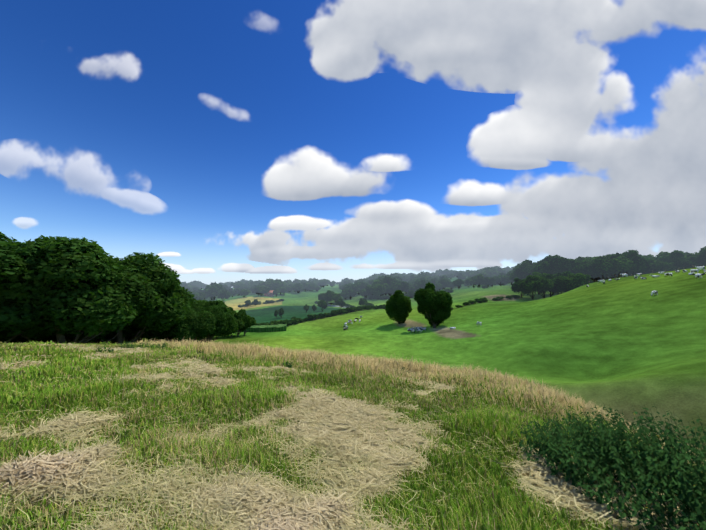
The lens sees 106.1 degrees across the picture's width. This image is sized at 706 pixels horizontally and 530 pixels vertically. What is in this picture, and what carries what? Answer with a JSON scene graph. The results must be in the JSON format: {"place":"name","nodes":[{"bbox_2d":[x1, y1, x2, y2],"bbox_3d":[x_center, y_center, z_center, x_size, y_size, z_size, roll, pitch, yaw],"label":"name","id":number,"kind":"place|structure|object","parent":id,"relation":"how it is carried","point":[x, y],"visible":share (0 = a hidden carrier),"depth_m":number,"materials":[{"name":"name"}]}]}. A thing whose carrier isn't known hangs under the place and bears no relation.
{"place":"outdoors","nodes":[
{"label":"outdoors","id":0,"kind":"place"},
{"bbox_2d":[0,0,705,273],"bbox_3d":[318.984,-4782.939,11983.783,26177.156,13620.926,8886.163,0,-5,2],"label":"cloud","id":1,"kind":"structure","parent":0,"point":[549,61],"depth_m":11738.01,"materials":[{"name":"white"}]},
{"bbox_2d":[0,266,705,529],"bbox_3d":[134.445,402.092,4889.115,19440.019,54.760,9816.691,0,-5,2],"label":"ground","id":2,"kind":"structure","parent":0,"point":[625,344],"depth_m":62.58,"materials":[{"name":"green plant"}]},
{"bbox_2d":[0,326,72,342],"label":"bush","id":3,"kind":"object","parent":2,"relation":"on","point":[3,334],"visible":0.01,"depth_m":46.20,"materials":[{"name":"green plant"}]},
{"bbox_2d":[0,232,91,342],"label":"tree","id":4,"kind":"object","parent":2,"relation":"on","point":[13,255],"visible":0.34,"depth_m":42.69,"materials":[{"name":"green plant"}]},
{"bbox_2d":[6,322,123,343],"bbox_3d":[-62.761,11.744,57.740,18.508,18.535,19.610,-2,-5,27],"label":"bush","id":5,"kind":"object","parent":2,"relation":"on","point":[67,334],"visible":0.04,"depth_m":54.64,"materials":[{"name":"green plant"}]},
{"bbox_2d":[2,235,144,343],"bbox_3d":[-57.783,7.622,57.001,30.371,25.894,30.579,2,-5,-26],"label":"tree","id":6,"kind":"object","parent":2,"relation":"on","point":[43,325],"visible":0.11,"depth_m":47.00,"materials":[{"name":"green plant"}]},
{"bbox_2d":[0,237,164,343],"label":"tree","id":7,"kind":"object","parent":2,"relation":"on","point":[112,313],"visible":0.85,"depth_m":46.13,"materials":[{"name":"green plant"}]},
{"bbox_2d":[88,334,115,343],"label":"bush","id":8,"kind":"object","parent":2,"relation":"on","point":[112,341],"visible":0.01,"depth_m":69.35,"materials":[{"name":"green plant"}]},
{"bbox_2d":[94,345,113,352],"bbox_3d":[-16.515,5.604,17.636,0.871,0.734,0.988,-4,-6,38],"label":"thistle","id":9,"kind":"object","parent":2,"relation":"on","point":[101,350],"visible":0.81,"depth_m":17.65,"materials":[{"name":"green plant"}]},
{"bbox_2d":[118,342,140,348],"bbox_3d":[-17.456,6.302,20.617,1.389,1.014,1.388,0,-5,2],"label":"thistle","id":10,"kind":"object","parent":2,"relation":"on","point":[127,346],"visible":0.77,"depth_m":20.43,"materials":[{"name":"green plant"}]},
{"bbox_2d":[72,252,189,343],"bbox_3d":[-57.413,9.713,65.054,31.097,25.682,27.129,4,-6,-42],"label":"tree","id":11,"kind":"object","parent":2,"relation":"on","point":[172,290],"visible":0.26,"depth_m":63.31,"materials":[{"name":"green plant"}]},
{"bbox_2d":[124,333,145,341],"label":"bush","id":12,"kind":"object","parent":2,"relation":"on","point":[130,336],"depth_m":72.19,"materials":[{"name":"green plant"}]},
{"bbox_2d":[89,288,196,342],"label":"tree","id":13,"kind":"object","parent":2,"relation":"on","point":[130,329],"visible":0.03,"depth_m":67.28,"materials":[{"name":"green plant"}]},
{"bbox_2d":[138,341,153,347],"bbox_3d":[-17.828,6.955,22.854,1.302,0.981,1.308,3,-6,-32],"label":"thistle","id":14,"kind":"object","parent":2,"relation":"on","point":[145,345],"visible":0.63,"depth_m":22.80,"materials":[{"name":"green plant"}]},
{"bbox_2d":[134,326,184,341],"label":"bush","id":15,"kind":"object","parent":2,"relation":"on","point":[169,337],"visible":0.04,"depth_m":70.41,"materials":[{"name":"green plant"}]},
{"bbox_2d":[156,343,167,348],"bbox_3d":[-16.133,7.001,22.685,1.877,1.027,1.521,0,-5,2],"label":"thistle","id":16,"kind":"object","parent":2,"relation":"on","point":[163,345],"visible":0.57,"depth_m":22.59,"materials":[{"name":"green plant"}]},
{"bbox_2d":[155,300,215,342],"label":"tree","id":17,"kind":"object","parent":2,"relation":"on","point":[198,323],"visible":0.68,"depth_m":70.53,"materials":[{"name":"green plant"}]},
{"bbox_2d":[193,292,205,299],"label":"tree","id":18,"kind":"object","parent":2,"relation":"on","point":[200,295],"visible":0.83,"depth_m":326.44,"materials":[{"name":"green plant"}]},
{"bbox_2d":[205,289,215,299],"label":"tree","id":19,"kind":"object","parent":2,"relation":"on","point":[210,294],"visible":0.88,"depth_m":349.79,"materials":[{"name":"green plant"}]},
{"bbox_2d":[204,283,222,299],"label":"tree","id":20,"kind":"object","parent":2,"relation":"on","point":[217,288],"visible":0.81,"depth_m":356.47,"materials":[{"name":"green plant"}]},
{"bbox_2d":[194,300,236,342],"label":"tree","id":21,"kind":"object","parent":2,"relation":"on","point":[225,319],"visible":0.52,"depth_m":82.15,"materials":[{"name":"green plant"}]},
{"bbox_2d":[192,300,238,342],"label":"tree","id":22,"kind":"object","parent":2,"relation":"on","point":[203,303],"visible":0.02,"depth_m":86.94,"materials":[{"name":"green plant"}]},
{"bbox_2d":[209,300,233,338],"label":"tree","id":23,"kind":"object","parent":2,"relation":"on","point":[230,311],"visible":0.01,"depth_m":106.95,"materials":[{"name":"green plant"}]},
{"bbox_2d":[217,290,230,300],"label":"tree","id":24,"kind":"object","parent":2,"relation":"on","point":[224,294],"visible":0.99,"depth_m":338.63,"materials":[{"name":"green plant"}]},
{"bbox_2d":[229,291,236,296],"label":"tree","id":25,"kind":"object","parent":2,"relation":"on","point":[233,293],"visible":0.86,"depth_m":395.92,"materials":[{"name":"green plant"}]},
{"bbox_2d":[230,310,244,336],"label":"valley tree","id":26,"kind":"object","parent":2,"relation":"on","point":[240,322],"visible":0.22,"depth_m":109.80,"materials":[{"name":"green plant"}]},
{"bbox_2d":[235,309,250,336],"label":"valley tree","id":27,"kind":"object","parent":2,"relation":"on","point":[241,313],"visible":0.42,"depth_m":114.17,"materials":[{"name":"green plant"}]},
{"bbox_2d":[238,289,250,296],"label":"tree","id":28,"kind":"object","parent":2,"relation":"on","point":[244,292],"visible":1,"depth_m":377.78,"materials":[{"name":"green plant"}]},
{"bbox_2d":[237,315,255,335],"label":"valley tree","id":29,"kind":"object","parent":2,"relation":"on","point":[252,321],"visible":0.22,"depth_m":121.50,"materials":[{"name":"green plant"}]},
{"bbox_2d":[252,299,258,305],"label":"hedge tree","id":30,"kind":"object","parent":2,"relation":"on","point":[255,301],"visible":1,"depth_m":282.94,"materials":[{"name":"green plant"}]},
{"bbox_2d":[257,286,264,294],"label":"tree","id":31,"kind":"object","parent":2,"relation":"on","point":[260,290],"visible":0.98,"depth_m":391.16,"materials":[{"name":"green plant"}]},
{"bbox_2d":[236,324,286,331],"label":"maize strip","id":32,"kind":"object","parent":2,"relation":"on","point":[271,328],"visible":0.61,"depth_m":139.16,"materials":[{"name":"green plant"}]},
{"bbox_2d":[264,290,273,296],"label":"farm house","id":33,"kind":"structure","parent":2,"relation":"on","point":[269,294],"depth_m":396.28,"materials":[{"name":"brick"}]},
{"bbox_2d":[266,280,281,288],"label":"tree","id":34,"kind":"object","parent":2,"relation":"on","point":[271,284],"visible":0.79,"depth_m":446.16,"materials":[{"name":"green plant"}]},
{"bbox_2d":[269,320,282,324],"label":"hedge","id":35,"kind":"object","parent":2,"relation":"on","point":[273,322],"visible":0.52,"depth_m":156.66,"materials":[{"name":"green plant"}]},
{"bbox_2d":[272,289,279,295],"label":"tree","id":36,"kind":"object","parent":2,"relation":"on","point":[276,291],"visible":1,"depth_m":394.38,"materials":[{"name":"green plant"}]},
{"bbox_2d":[278,308,283,316],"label":"hedge tree","id":37,"kind":"object","parent":2,"relation":"on","point":[281,311],"visible":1,"depth_m":193.91,"materials":[{"name":"green plant"}]},
{"bbox_2d":[282,361,292,367],"bbox_3d":[-3.602,5.526,14.623,0.660,0.534,0.378,-3,-6,34],"label":"thistle","id":38,"kind":"object","parent":2,"relation":"on","point":[289,365],"visible":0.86,"depth_m":14.56,"materials":[{"name":"green plant"}]},
{"bbox_2d":[291,318,301,323],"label":"hedge","id":39,"kind":"object","parent":2,"relation":"on","point":[297,320],"visible":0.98,"depth_m":164.46,"materials":[{"name":"green plant"}]},
{"bbox_2d":[292,283,302,292],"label":"tree","id":40,"kind":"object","parent":2,"relation":"on","point":[298,287],"visible":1,"depth_m":435.90,"materials":[{"name":"green plant"}]},
{"bbox_2d":[308,314,317,319],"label":"hedge","id":41,"kind":"object","parent":2,"relation":"on","point":[311,316],"visible":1,"depth_m":170.93,"materials":[{"name":"green plant"}]},
{"bbox_2d":[317,300,327,310],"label":"hedge tree","id":42,"kind":"object","parent":2,"relation":"on","point":[323,304],"visible":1,"depth_m":238.27,"materials":[{"name":"green plant"}]},
{"bbox_2d":[318,313,327,317],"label":"hedge","id":43,"kind":"object","parent":2,"relation":"on","point":[322,315],"visible":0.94,"depth_m":174.98,"materials":[{"name":"green plant"}]},
{"bbox_2d":[318,293,330,301],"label":"hedge tree","id":44,"kind":"object","parent":2,"relation":"on","point":[320,296],"visible":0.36,"depth_m":302.50,"materials":[{"name":"green plant"}]},
{"bbox_2d":[323,290,337,304],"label":"hedge tree","id":45,"kind":"object","parent":2,"relation":"on","point":[328,294],"visible":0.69,"depth_m":291.71,"materials":[{"name":"green plant"}]},
{"bbox_2d":[330,309,340,315],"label":"hedge","id":46,"kind":"object","parent":2,"relation":"on","point":[333,312],"visible":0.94,"depth_m":178.66,"materials":[{"name":"green plant"}]},
{"bbox_2d":[332,293,340,301],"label":"hedge tree","id":47,"kind":"object","parent":2,"relation":"on","point":[337,296],"visible":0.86,"depth_m":287.84,"materials":[{"name":"green plant"}]},
{"bbox_2d":[336,298,345,308],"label":"hedge tree","id":48,"kind":"object","parent":2,"relation":"on","point":[341,303],"visible":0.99,"depth_m":250.04,"materials":[{"name":"green plant"}]},
{"bbox_2d":[340,291,349,297],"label":"tree","id":49,"kind":"object","parent":2,"relation":"on","point":[344,295],"visible":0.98,"depth_m":344.37,"materials":[{"name":"green plant"}]},
{"bbox_2d":[344,289,357,298],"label":"tree","id":50,"kind":"object","parent":2,"relation":"on","point":[352,293],"visible":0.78,"depth_m":349.54,"materials":[{"name":"green plant"}]},
{"bbox_2d":[0,339,705,529],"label":"grass","id":51,"kind":"structure","parent":2,"relation":"on","point":[513,391],"depth_m":6.94,"materials":[{"name":"green plant"}]},
{"bbox_2d":[0,343,705,529],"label":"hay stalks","id":52,"kind":"object","parent":2,"relation":"on","point":[253,504],"visible":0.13,"depth_m":4.11,"materials":[{"name":"beige plant"}]},
{"bbox_2d":[356,282,365,294],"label":"tree","id":53,"kind":"object","parent":2,"relation":"on","point":[360,284],"visible":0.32,"depth_m":387.06,"materials":[{"name":"green plant"}]},
{"bbox_2d":[358,298,367,305],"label":"hedge tree","id":54,"kind":"object","parent":2,"relation":"on","point":[363,302],"visible":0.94,"depth_m":244.78,"materials":[{"name":"green plant"}]},
{"bbox_2d":[369,274,377,279],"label":"tree","id":55,"kind":"object","parent":2,"relation":"on","point":[374,277],"visible":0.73,"depth_m":593.62,"materials":[{"name":"green plant"}]},
{"bbox_2d":[373,279,386,294],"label":"tree","id":56,"kind":"object","parent":2,"relation":"on","point":[378,281],"visible":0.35,"depth_m":340.70,"materials":[{"name":"green plant"}]},
{"bbox_2d":[383,276,392,294],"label":"tree","id":57,"kind":"object","parent":2,"relation":"on","point":[387,280],"visible":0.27,"depth_m":343.30,"materials":[{"name":"green plant"}]},
{"bbox_2d":[385,285,392,295],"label":"tree","id":58,"kind":"object","parent":2,"relation":"on","point":[388,289],"visible":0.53,"depth_m":326.48,"materials":[{"name":"green plant"}]},
{"bbox_2d":[389,285,398,293],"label":"tree","id":59,"kind":"object","parent":2,"relation":"on","point":[392,288],"visible":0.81,"depth_m":323.05,"materials":[{"name":"green plant"}]},
{"bbox_2d":[385,290,411,323],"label":"twin tree","id":60,"kind":"object","parent":2,"relation":"on","point":[398,309],"visible":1,"depth_m":120.32,"materials":[{"name":"green plant"}]},
{"bbox_2d":[407,290,414,297],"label":"hedge tree","id":61,"kind":"object","parent":2,"relation":"on","point":[410,293],"visible":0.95,"depth_m":288.79,"materials":[{"name":"green plant"}]},
{"bbox_2d":[415,279,426,289],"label":"tree","id":62,"kind":"object","parent":2,"relation":"on","point":[421,283],"visible":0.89,"depth_m":332.02,"materials":[{"name":"green plant"}]},
{"bbox_2d":[413,282,452,327],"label":"twin tree","id":63,"kind":"object","parent":2,"relation":"on","point":[434,307],"visible":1,"depth_m":108.31,"materials":[{"name":"green plant"}]},
{"bbox_2d":[435,283,443,289],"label":"tree","id":64,"kind":"object","parent":2,"relation":"on","point":[438,286],"visible":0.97,"depth_m":340.04,"materials":[{"name":"green plant"}]},
{"bbox_2d":[440,278,450,288],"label":"tree","id":65,"kind":"object","parent":2,"relation":"on","point":[445,282],"visible":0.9,"depth_m":345.04,"materials":[{"name":"green plant"}]},
{"bbox_2d":[452,279,463,288],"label":"hedge tree","id":66,"kind":"object","parent":2,"relation":"on","point":[457,282],"visible":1,"depth_m":302.57,"materials":[{"name":"green plant"}]},
{"bbox_2d":[457,273,466,279],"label":"tree","id":67,"kind":"object","parent":2,"relation":"on","point":[461,276],"visible":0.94,"depth_m":446.14,"materials":[{"name":"green plant"}]},
{"bbox_2d":[465,276,477,287],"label":"hedge tree","id":68,"kind":"object","parent":2,"relation":"on","point":[468,280],"visible":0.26,"depth_m":316.45,"materials":[{"name":"green plant"}]},
{"bbox_2d":[470,270,478,276],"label":"tree","id":69,"kind":"object","parent":2,"relation":"on","point":[474,273],"visible":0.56,"depth_m":458.90,"materials":[{"name":"green plant"}]},
{"bbox_2d":[469,275,482,286],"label":"tree","id":70,"kind":"object","parent":2,"relation":"on","point":[475,280],"visible":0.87,"depth_m":298.12,"materials":[{"name":"green plant"}]},
{"bbox_2d":[474,298,483,302],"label":"hedge","id":71,"kind":"object","parent":2,"relation":"on","point":[480,300],"visible":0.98,"depth_m":152.20,"materials":[{"name":"green plant"}]},
{"bbox_2d":[480,277,495,285],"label":"tree","id":72,"kind":"object","parent":2,"relation":"on","point":[491,280],"visible":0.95,"depth_m":292.26,"materials":[{"name":"green plant"}]},
{"bbox_2d":[484,267,499,275],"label":"tree","id":73,"kind":"object","parent":2,"relation":"on","point":[491,270],"visible":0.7,"depth_m":431.69,"materials":[{"name":"green plant"}]},
{"bbox_2d":[495,268,505,273],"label":"tree","id":74,"kind":"object","parent":2,"relation":"on","point":[500,270],"visible":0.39,"depth_m":459.71,"materials":[{"name":"green plant"}]},
{"bbox_2d":[493,275,508,285],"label":"tree","id":75,"kind":"object","parent":2,"relation":"on","point":[498,279],"visible":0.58,"depth_m":305.23,"materials":[{"name":"green plant"}]},
{"bbox_2d":[311,264,704,320],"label":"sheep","id":76,"kind":"object","parent":2,"relation":"on","point":[583,284],"visible":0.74,"depth_m":123.88,"materials":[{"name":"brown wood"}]},
{"bbox_2d":[511,278,523,297],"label":"tree","id":77,"kind":"object","parent":2,"relation":"on","point":[514,286],"visible":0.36,"depth_m":168.83,"materials":[{"name":"green plant"}]},
{"bbox_2d":[514,260,535,275],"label":"tree","id":78,"kind":"object","parent":2,"relation":"on","point":[525,267],"visible":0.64,"depth_m":239.83,"materials":[{"name":"green plant"}]},
{"bbox_2d":[518,275,544,299],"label":"tree","id":79,"kind":"object","parent":2,"relation":"on","point":[532,284],"visible":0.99,"depth_m":159.73,"materials":[{"name":"green plant"}]},
{"bbox_2d":[531,272,547,294],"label":"tree","id":80,"kind":"object","parent":2,"relation":"on","point":[536,273],"visible":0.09,"depth_m":181.77,"materials":[{"name":"green plant"}]},
{"bbox_2d":[534,276,553,297],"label":"tree","id":81,"kind":"object","parent":2,"relation":"on","point":[548,285],"visible":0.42,"depth_m":161.12,"materials":[{"name":"green plant"}]},
{"bbox_2d":[538,274,557,296],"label":"tree","id":82,"kind":"object","parent":2,"relation":"on","point":[549,276],"visible":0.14,"depth_m":168.57,"materials":[{"name":"green plant"}]},
{"bbox_2d":[532,255,574,272],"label":"tree","id":83,"kind":"object","parent":2,"relation":"on","point":[555,262],"visible":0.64,"depth_m":206.40,"materials":[{"name":"green plant"}]},
{"bbox_2d":[549,279,569,294],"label":"tree","id":84,"kind":"object","parent":2,"relation":"on","point":[556,289],"visible":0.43,"depth_m":160.19,"materials":[{"name":"green plant"}]},
{"bbox_2d":[553,271,570,276],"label":"tree","id":85,"kind":"object","parent":2,"relation":"on","point":[566,273],"visible":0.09,"depth_m":172.05,"materials":[{"name":"green plant"}]},
{"bbox_2d":[555,273,586,289],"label":"tree","id":86,"kind":"object","parent":2,"relation":"on","point":[571,281],"visible":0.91,"depth_m":151.98,"materials":[{"name":"green plant"}]},
{"bbox_2d":[575,256,591,260],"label":"tree","id":87,"kind":"object","parent":2,"relation":"on","point":[579,258],"visible":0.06,"depth_m":208.27,"materials":[{"name":"green plant"}]},
{"bbox_2d":[585,274,593,283],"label":"tree","id":88,"kind":"object","parent":2,"relation":"on","point":[588,279],"visible":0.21,"depth_m":154.07,"materials":[{"name":"green plant"}]},
{"bbox_2d":[580,258,611,281],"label":"tree","id":89,"kind":"object","parent":2,"relation":"on","point":[585,261],"visible":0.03,"depth_m":196.16,"materials":[{"name":"green plant"}]},
{"bbox_2d":[589,255,609,279],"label":"tree","id":90,"kind":"object","parent":2,"relation":"on","point":[592,260],"visible":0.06,"depth_m":191.82,"materials":[{"name":"green plant"}]},
{"bbox_2d":[587,256,615,279],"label":"tree","id":91,"kind":"object","parent":2,"relation":"on","point":[598,264],"visible":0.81,"depth_m":182.80,"materials":[{"name":"green plant"}]},
{"bbox_2d":[511,404,705,529],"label":"nettle bed","id":92,"kind":"object","parent":2,"relation":"on","point":[672,456],"visible":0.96,"depth_m":4.22,"materials":[{"name":"green plant"}]},
{"bbox_2d":[603,255,636,278],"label":"tree","id":93,"kind":"object","parent":2,"relation":"on","point":[618,261],"visible":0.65,"depth_m":177.67,"materials":[{"name":"green plant"}]},
{"bbox_2d":[605,250,650,277],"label":"tree","id":94,"kind":"object","parent":2,"relation":"on","point":[643,264],"visible":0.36,"depth_m":177.90,"materials":[{"name":"green plant"}]},
{"bbox_2d":[643,254,654,258],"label":"tree","id":95,"kind":"object","parent":2,"relation":"on","point":[650,256],"visible":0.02,"depth_m":206.48,"materials":[{"name":"green plant"}]},
{"bbox_2d":[641,258,680,274],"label":"tree","id":96,"kind":"object","parent":2,"relation":"on","point":[659,266],"visible":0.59,"depth_m":178.14,"materials":[{"name":"green plant"}]},
{"bbox_2d":[655,250,699,267],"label":"tree","id":97,"kind":"object","parent":2,"relation":"on","point":[661,253],"visible":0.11,"depth_m":182.76,"materials":[{"name":"green plant"}]},
{"bbox_2d":[658,250,698,269],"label":"tree","id":98,"kind":"object","parent":2,"relation":"on","point":[673,258],"visible":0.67,"depth_m":177.54,"materials":[{"name":"green plant"}]},
{"bbox_2d":[688,246,705,266],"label":"tree","id":99,"kind":"object","parent":2,"relation":"on","point":[699,259],"visible":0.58,"depth_m":171.90,"materials":[{"name":"green plant"}]},
{"bbox_2d":[0,0,705,284],"label":"sky","id":100,"kind":"structure","parent":0,"point":[222,93],"materials":[{"name":"blue"}]},
{"bbox_2d":[545,421,703,487],"bbox_3d":[5.446,3.957,5.607,1.692,0.944,2.556,4,-6,-41],"label":"nettle tip","id":101,"kind":"object","parent":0,"point":[604,449],"visible":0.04,"depth_m":5.51,"materials":[{"name":"green plant"}]}
]}

